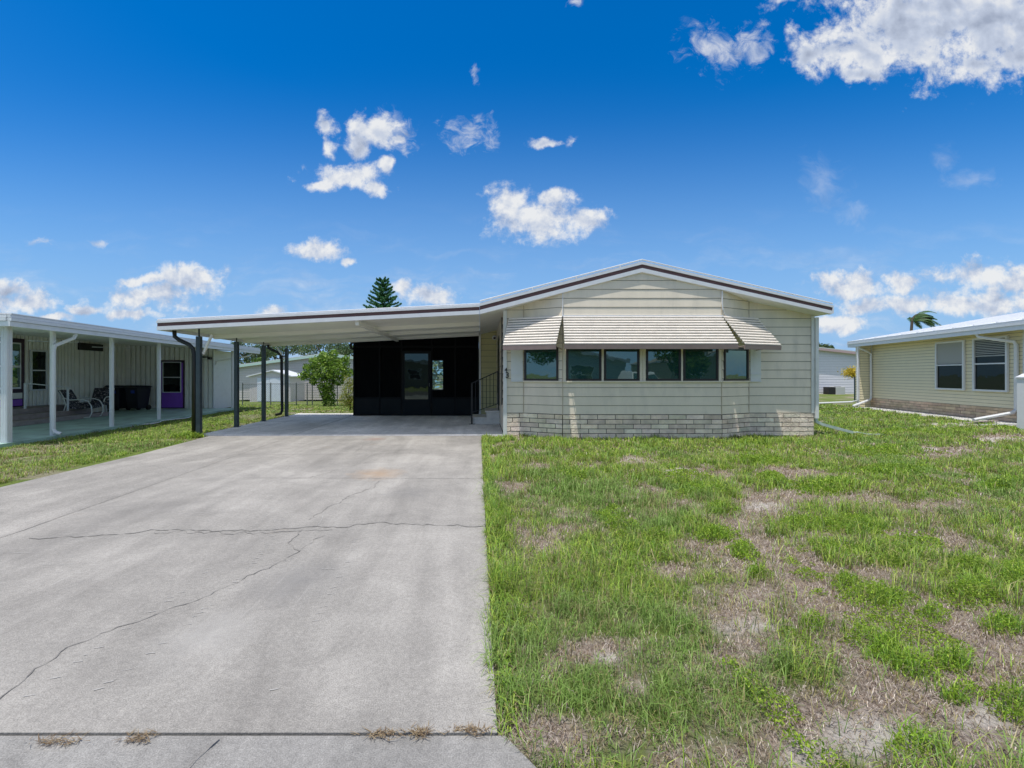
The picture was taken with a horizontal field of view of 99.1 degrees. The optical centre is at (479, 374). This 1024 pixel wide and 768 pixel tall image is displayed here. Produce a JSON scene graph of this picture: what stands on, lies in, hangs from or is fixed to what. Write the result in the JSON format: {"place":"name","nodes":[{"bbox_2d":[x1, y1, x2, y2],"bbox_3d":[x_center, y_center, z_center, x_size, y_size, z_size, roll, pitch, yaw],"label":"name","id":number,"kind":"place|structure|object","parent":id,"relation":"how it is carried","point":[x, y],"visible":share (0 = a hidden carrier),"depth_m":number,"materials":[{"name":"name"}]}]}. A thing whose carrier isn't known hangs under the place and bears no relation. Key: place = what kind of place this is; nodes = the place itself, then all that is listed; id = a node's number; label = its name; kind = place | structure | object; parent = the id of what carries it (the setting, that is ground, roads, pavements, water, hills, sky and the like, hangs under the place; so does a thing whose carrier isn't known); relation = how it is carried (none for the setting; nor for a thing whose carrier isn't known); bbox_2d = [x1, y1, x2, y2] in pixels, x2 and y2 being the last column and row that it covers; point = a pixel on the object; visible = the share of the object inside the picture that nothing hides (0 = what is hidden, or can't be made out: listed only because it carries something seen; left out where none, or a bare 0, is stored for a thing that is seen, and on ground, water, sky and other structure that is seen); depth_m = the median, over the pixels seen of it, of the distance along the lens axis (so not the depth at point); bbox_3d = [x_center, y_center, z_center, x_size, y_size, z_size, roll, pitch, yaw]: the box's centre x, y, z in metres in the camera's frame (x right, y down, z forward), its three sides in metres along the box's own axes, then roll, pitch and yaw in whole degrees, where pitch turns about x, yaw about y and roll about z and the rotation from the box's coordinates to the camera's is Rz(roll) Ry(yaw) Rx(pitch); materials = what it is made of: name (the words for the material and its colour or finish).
{"place":"outdoors","nodes":[
{"label":"outdoors","id":0,"kind":"place"},
{"bbox_2d":[0,436,496,735],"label":"driveway","id":1,"kind":"structure","parent":0,"point":[388,637],"depth_m":2.77,"materials":[{"name":"concrete"}]},
{"bbox_2d":[8,450,467,696],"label":"scuff marks","id":2,"kind":"object","parent":1,"relation":"on","point":[205,572],"visible":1,"depth_m":3.27,"materials":[{"name":"grey concrete"}]},
{"bbox_2d":[0,445,478,767],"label":"driveway cracks","id":3,"kind":"object","parent":1,"relation":"on","point":[214,741],"visible":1,"depth_m":4.00,"materials":[{"name":"grey concrete"}]},
{"bbox_2d":[402,721,434,740],"bbox_3d":[-0.236,1.441,1.763,0.119,0.014,0.103,0,0,-41],"label":"dry weed","id":4,"kind":"object","parent":1,"relation":"on","point":[418,732],"visible":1,"depth_m":1.76,"materials":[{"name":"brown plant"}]},
{"bbox_2d":[430,722,502,737],"bbox_3d":[-0.065,1.441,1.772,0.327,0.014,0.084,0,0,-6],"label":"dry weed","id":5,"kind":"object","parent":1,"relation":"on","point":[470,727],"visible":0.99,"depth_m":1.77,"materials":[{"name":"brown plant"}]},
{"bbox_2d":[0,393,1023,767],"bbox_3d":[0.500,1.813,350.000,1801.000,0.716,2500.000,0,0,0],"label":"ground","id":6,"kind":"structure","parent":0,"point":[804,705],"depth_m":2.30,"materials":[{"name":"green plant"}]},
{"bbox_2d":[0,313,260,447],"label":"neighbour home","id":7,"kind":"object","parent":6,"relation":"on","point":[160,364],"visible":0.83,"depth_m":14.58,"materials":[{"name":"white paint"}]},
{"bbox_2d":[12,338,24,406],"bbox_3d":[-14.276,-0.075,13.173,0.063,2.110,1.000,0,0,-4],"label":"door","id":8,"kind":"structure","parent":7,"relation":"in","point":[18,345],"depth_m":13.45,"materials":[{"name":"purple"}]},
{"bbox_2d":[30,350,47,390],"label":"window","id":9,"kind":"structure","parent":7,"relation":"in","point":[38,358],"depth_m":14.15,"materials":[{"name":"glass"}]},
{"bbox_2d":[12,383,107,426],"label":"porch steps","id":10,"kind":"structure","parent":7,"relation":"on","point":[29,415],"depth_m":13.13,"materials":[{"name":"white paint"}]},
{"bbox_2d":[58,389,103,417],"bbox_3d":[-12.963,0.927,14.137,0.941,0.908,0.652,0,0,-15],"label":"patio chair","id":11,"kind":"object","parent":7,"relation":"on","point":[74,402],"visible":0.94,"depth_m":13.97,"materials":[{"name":"metal"}]},
{"bbox_2d":[80,402,106,411],"bbox_3d":[-13.376,1.165,14.990,0.651,0.450,0.494,0,0,-10],"label":"patio table","id":12,"kind":"object","parent":7,"relation":"on","point":[91,403],"visible":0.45,"depth_m":14.85,"materials":[{"name":"metal"}]},
{"bbox_2d":[81,388,114,412],"bbox_3d":[-13.691,0.927,15.618,0.652,0.908,0.941,0,0,-20],"label":"patio chair","id":13,"kind":"object","parent":7,"relation":"on","point":[101,394],"visible":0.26,"depth_m":15.83,"materials":[{"name":"fabric"}]},
{"bbox_2d":[103,385,129,409],"bbox_3d":[-14.249,0.893,17.152,0.587,0.993,0.748,0,0,-3],"label":"wheeled bin","id":14,"kind":"object","parent":7,"relation":"on","point":[120,401],"visible":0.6,"depth_m":16.90,"materials":[{"name":"black plastic"}]},
{"bbox_2d":[125,385,151,409],"bbox_3d":[-13.531,0.893,17.252,0.587,0.993,0.748,0,0,6],"label":"wheeled bin","id":15,"kind":"object","parent":7,"relation":"on","point":[137,397],"visible":1,"depth_m":16.99,"materials":[{"name":"black plastic"}]},
{"bbox_2d":[161,360,184,407],"bbox_3d":[-12.818,0.383,18.123,0.940,2.005,0.068,0,0,-4],"label":"door","id":16,"kind":"structure","parent":7,"relation":"in","point":[172,371],"depth_m":18.11,"materials":[{"name":"purple"}]},
{"bbox_2d":[0,436,290,537],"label":"driveway extension","id":17,"kind":"object","parent":6,"relation":"on","point":[29,503],"visible":0.82,"depth_m":6.05,"materials":[{"name":"concrete"}]},
{"bbox_2d":[143,416,190,424],"bbox_3d":[-9.841,1.430,13.793,0.268,0.032,2.433,0,0,-4],"label":"porch edge","id":18,"kind":"object","parent":6,"relation":"on","point":[165,420],"visible":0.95,"depth_m":13.70,"materials":[{"name":"white paint"}]},
{"bbox_2d":[0,416,350,537],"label":"driveway joint","id":19,"kind":"object","parent":6,"relation":"on","point":[129,492],"visible":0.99,"depth_m":5.06,"materials":[{"name":"grey concrete"}]},
{"bbox_2d":[230,341,277,363],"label":"yard tree","id":20,"kind":"object","parent":6,"relation":"on","point":[254,355],"visible":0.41,"depth_m":45.43,"materials":[{"name":"green plant"}]},
{"bbox_2d":[251,357,275,361],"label":"yard tree","id":21,"kind":"object","parent":6,"relation":"on","point":[256,359],"visible":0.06,"depth_m":41.40,"materials":[{"name":"green plant"}]},
{"bbox_2d":[0,736,535,767],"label":"driveway apron","id":22,"kind":"object","parent":6,"relation":"on","point":[305,752],"visible":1,"depth_m":1.68,"materials":[{"name":"concrete"}]},
{"bbox_2d":[24,728,89,746],"bbox_3d":[-1.662,1.441,1.729,0.277,0.014,0.091,0,0,0],"label":"dry weed","id":23,"kind":"object","parent":22,"relation":"on","point":[52,740],"visible":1,"depth_m":1.72,"materials":[{"name":"brown plant"}]},
{"bbox_2d":[115,727,159,743],"bbox_3d":[-1.369,1.441,1.739,0.166,0.014,0.082,0,0,4],"label":"dry weed","id":24,"kind":"object","parent":22,"relation":"on","point":[140,736],"visible":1,"depth_m":1.74,"materials":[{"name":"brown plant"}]},
{"bbox_2d":[351,725,416,740],"bbox_3d":[-0.391,1.441,1.752,0.271,0.014,0.082,0,0,0],"label":"dry weed","id":25,"kind":"object","parent":22,"relation":"on","point":[379,733],"visible":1,"depth_m":1.76,"materials":[{"name":"brown plant"}]},
{"bbox_2d":[246,370,304,401],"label":"garden shed","id":26,"kind":"structure","parent":6,"relation":"on","point":[273,377],"depth_m":31.00,"materials":[{"name":"metal"}]},
{"bbox_2d":[257,378,268,400],"bbox_3d":[-15.425,1.035,30.965,0.850,1.670,0.030,0,0,0],"label":"door","id":27,"kind":"structure","parent":26,"relation":"in","point":[258,379],"depth_m":30.95,"materials":[{"name":"white"}]},
{"bbox_2d":[269,378,280,400],"bbox_3d":[-14.555,1.035,30.965,0.850,1.670,0.030,0,0,0],"label":"door","id":28,"kind":"structure","parent":26,"relation":"in","point":[275,382],"depth_m":30.95,"materials":[{"name":"white"}]},
{"bbox_2d":[247,343,311,360],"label":"yard tree","id":29,"kind":"object","parent":6,"relation":"on","point":[294,348],"visible":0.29,"depth_m":49.15,"materials":[{"name":"green plant"}]},
{"bbox_2d":[239,354,352,399],"bbox_3d":[-12.500,0.115,41.825,16.600,3.870,12.350,0,0,0],"label":"home","id":30,"kind":"object","parent":6,"relation":"on","point":[295,365],"visible":0.2,"depth_m":35.99,"materials":[{"name":"white"}]},
{"bbox_2d":[242,382,352,404],"bbox_3d":[-8.047,1.054,24.000,10.157,1.378,0.063,0,0,0],"label":"chain link fence","id":31,"kind":"object","parent":6,"relation":"on","point":[296,389],"visible":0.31,"depth_m":23.99,"materials":[{"name":"grey metal"}]},
{"bbox_2d":[297,349,352,405],"bbox_3d":[-7.982,0.185,22.604,3.013,3.103,1.596,0,0,0],"label":"garden tree","id":32,"kind":"object","parent":6,"relation":"on","point":[333,365],"visible":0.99,"depth_m":22.43,"materials":[{"name":"green plant"}]},
{"bbox_2d":[298,343,352,355],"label":"yard tree","id":33,"kind":"object","parent":6,"relation":"on","point":[317,347],"visible":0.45,"depth_m":46.88,"materials":[{"name":"green plant"}]},
{"bbox_2d":[334,343,352,354],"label":"yard tree","id":34,"kind":"object","parent":6,"relation":"on","point":[345,351],"visible":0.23,"depth_m":43.24,"materials":[{"name":"green plant"}]},
{"bbox_2d":[337,375,352,409],"bbox_3d":[-5.480,0.776,18.383,1.016,1.618,0.885,0,0,40],"label":"yellow shrub","id":35,"kind":"object","parent":6,"relation":"on","point":[348,402],"visible":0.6,"depth_m":18.26,"materials":[{"name":"green plant"}]},
{"bbox_2d":[204,413,502,435],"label":"carport slab","id":36,"kind":"structure","parent":6,"relation":"on","point":[345,424],"depth_m":12.08,"materials":[{"name":"concrete"}]},
{"bbox_2d":[156,303,479,434],"bbox_3d":[-3.699,-0.089,12.614,7.375,3.118,5.412,0,0,0],"label":"carport","id":37,"kind":"object","parent":36,"relation":"on","point":[270,330],"visible":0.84,"depth_m":11.11,"materials":[{"name":"white paint"}]},
{"bbox_2d":[349,336,478,415],"bbox_3d":[-2.345,-0.084,17.699,4.610,3.008,5.002,0,0,0],"label":"screened porch","id":38,"kind":"object","parent":36,"relation":"on","point":[434,376],"visible":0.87,"depth_m":15.30,"materials":[{"name":"black screen mesh"},{"name":"dark metal"},{"name":"glass"}]},
{"bbox_2d":[402,351,430,414],"bbox_3d":[-2.225,0.275,15.249,0.990,2.250,0.101,0,0,0],"label":"door","id":39,"kind":"structure","parent":38,"relation":"in","point":[416,365],"depth_m":15.26,"materials":[{"name":"black glass"}]},
{"bbox_2d":[433,360,442,389],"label":"window","id":40,"kind":"structure","parent":38,"relation":"in","point":[437,364],"depth_m":15.26,"materials":[{"name":"clear glass"}]},
{"bbox_2d":[471,371,499,423],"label":"entry steps","id":41,"kind":"structure","parent":36,"relation":"on","point":[491,416],"depth_m":12.70,"materials":[{"name":"concrete"}]},
{"bbox_2d":[363,276,401,308],"bbox_3d":[-8.477,-3.156,38.009,5.031,10.855,4.964,0,0,0],"label":"norfolk pine","id":42,"kind":"object","parent":6,"relation":"on","point":[382,293],"visible":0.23,"depth_m":37.57,"materials":[{"name":"green plant"}]},
{"bbox_2d":[479,259,833,439],"bbox_3d":[4.048,-0.577,16.909,8.165,4.153,14.982,0,0,0],"label":"manufactured home","id":43,"kind":"object","parent":6,"relation":"on","point":[643,349],"visible":0.98,"depth_m":9.97,"materials":[{"name":"beige"}]},
{"bbox_2d":[497,336,498,392],"bbox_3d":[0.554,-0.140,13.225,0.017,2.060,0.950,0,0,0],"label":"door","id":44,"kind":"structure","parent":43,"relation":"in","point":[498,336],"depth_m":13.55,"materials":[{"name":"white metal"}]},
{"bbox_2d":[524,347,557,380],"bbox_3d":[1.429,-0.254,10.189,0.827,0.772,0.035,0,0,26],"label":"window","id":45,"kind":"structure","parent":43,"relation":"in","point":[539,365],"depth_m":10.19,"materials":[{"name":"black glass"}]},
{"bbox_2d":[566,349,600,380],"bbox_3d":[2.374,-0.254,9.963,0.800,0.772,0.035,0,0,0],"label":"window","id":46,"kind":"structure","parent":43,"relation":"in","point":[581,364],"depth_m":9.96,"materials":[{"name":"teal glass"}]},
{"bbox_2d":[604,349,639,380],"bbox_3d":[3.243,-0.254,9.963,0.807,0.772,0.035,0,0,0],"label":"window","id":47,"kind":"structure","parent":43,"relation":"in","point":[619,364],"depth_m":9.96,"materials":[{"name":"teal glass"}]},
{"bbox_2d":[646,349,680,380],"bbox_3d":[4.197,-0.254,9.963,0.792,0.772,0.035,0,0,0],"label":"window","id":48,"kind":"structure","parent":43,"relation":"in","point":[661,364],"depth_m":9.96,"materials":[{"name":"black glass"}]},
{"bbox_2d":[683,349,718,380],"bbox_3d":[5.052,-0.254,9.963,0.800,0.772,0.035,0,0,0],"label":"window","id":49,"kind":"structure","parent":43,"relation":"in","point":[698,364],"depth_m":9.96,"materials":[{"name":"teal glass"}]},
{"bbox_2d":[723,348,748,380],"bbox_3d":[5.996,-0.254,10.179,0.867,0.772,0.035,0,0,-25],"label":"window","id":50,"kind":"structure","parent":43,"relation":"in","point":[736,361],"depth_m":10.18,"materials":[{"name":"black glass"}]},
{"bbox_2d":[814,418,882,434],"bbox_3d":[8.874,1.235,10.470,1.756,0.423,0.098,0,0,-2],"label":"drain pipe","id":51,"kind":"object","parent":43,"relation":"attached to","point":[816,421],"visible":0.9,"depth_m":10.41,"materials":[{"name":"white plastic"}]},
{"bbox_2d":[482,432,1023,767],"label":"dead thatch","id":52,"kind":"object","parent":6,"relation":"on","point":[830,608],"visible":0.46,"depth_m":2.55,"materials":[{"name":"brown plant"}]},
{"bbox_2d":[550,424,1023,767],"bbox_3d":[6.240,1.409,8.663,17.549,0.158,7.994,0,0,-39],"label":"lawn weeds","id":53,"kind":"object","parent":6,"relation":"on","point":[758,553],"visible":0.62,"depth_m":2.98,"materials":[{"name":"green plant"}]},
{"bbox_2d":[819,343,834,348],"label":"yard tree","id":54,"kind":"object","parent":6,"relation":"on","point":[826,346],"visible":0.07,"depth_m":43.54,"materials":[{"name":"green plant"}]},
{"bbox_2d":[823,386,844,393],"bbox_3d":[27.000,1.205,33.200,1.240,0.690,0.600,0,0,0],"label":"air conditioner","id":55,"kind":"object","parent":6,"relation":"on","point":[835,390],"visible":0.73,"depth_m":32.90,"materials":[{"name":"grey metal"}]},
{"bbox_2d":[837,365,855,400],"bbox_3d":[20.593,0.450,23.915,1.582,2.061,1.298,0,0,0],"label":"tree","id":56,"kind":"object","parent":6,"relation":"on","point":[849,372],"visible":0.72,"depth_m":23.95,"materials":[{"name":"yellow plant"}]},
{"bbox_2d":[819,347,894,393],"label":"house","id":57,"kind":"structure","parent":6,"relation":"on","point":[832,361],"depth_m":33.99,"materials":[{"name":"white"}]},
{"bbox_2d":[819,312,1023,422],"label":"side home","id":58,"kind":"object","parent":6,"relation":"on","point":[980,362],"visible":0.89,"depth_m":15.57,"materials":[{"name":"beige"}]},
{"bbox_2d":[935,340,965,390],"bbox_3d":[16.691,-0.335,15.467,0.060,1.730,1.240,0,0,13],"label":"window","id":59,"kind":"structure","parent":58,"relation":"in","point":[950,356],"depth_m":15.43,"materials":[{"name":"glass"}]},
{"bbox_2d":[972,335,1008,391],"bbox_3d":[16.332,-0.345,13.939,0.060,1.750,1.220,0,0,13],"label":"window","id":60,"kind":"structure","parent":58,"relation":"in","point":[990,358],"depth_m":13.93,"materials":[{"name":"glass"}]},
{"bbox_2d":[907,311,941,354],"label":"coconut palm","id":61,"kind":"object","parent":6,"relation":"on","point":[919,317],"visible":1,"depth_m":44.74,"materials":[{"name":"green plant"}]},
{"bbox_2d":[869,407,1016,426],"bbox_3d":[16.012,1.478,14.526,0.920,0.064,10.700,0,0,13],"label":"gravel strip","id":62,"kind":"object","parent":6,"relation":"on","point":[944,415],"visible":0.12,"depth_m":14.82,"materials":[{"name":"grey gravel"}]},
{"bbox_2d":[855,407,1016,425],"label":"gravel stones","id":63,"kind":"object","parent":62,"relation":"on","point":[925,414],"visible":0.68,"depth_m":15.79,"materials":[{"name":"grey gravel"}]},
{"bbox_2d":[965,420,998,423],"bbox_3d":[15.291,1.423,13.257,1.100,0.035,0.120,-3,1,-10],"label":"plank","id":64,"kind":"object","parent":6,"relation":"on","point":[982,421],"visible":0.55,"depth_m":13.22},
{"bbox_2d":[980,423,1016,425],"bbox_3d":[15.277,1.423,12.542,1.300,0.035,0.120,-3,-1,14],"label":"plank","id":65,"kind":"object","parent":6,"relation":"on","point":[1000,424],"visible":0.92,"depth_m":12.55,"materials":[{"name":"grey"}]},
{"bbox_2d":[1015,374,1023,429],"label":"vinyl post","id":66,"kind":"object","parent":6,"relation":"on","point":[1020,401],"visible":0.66,"depth_m":11.70,"materials":[{"name":"white paint"}]},
{"bbox_2d":[0,0,1023,365],"label":"sky","id":67,"kind":"structure","parent":0,"point":[160,159],"materials":[{"name":"blue"}]}
]}

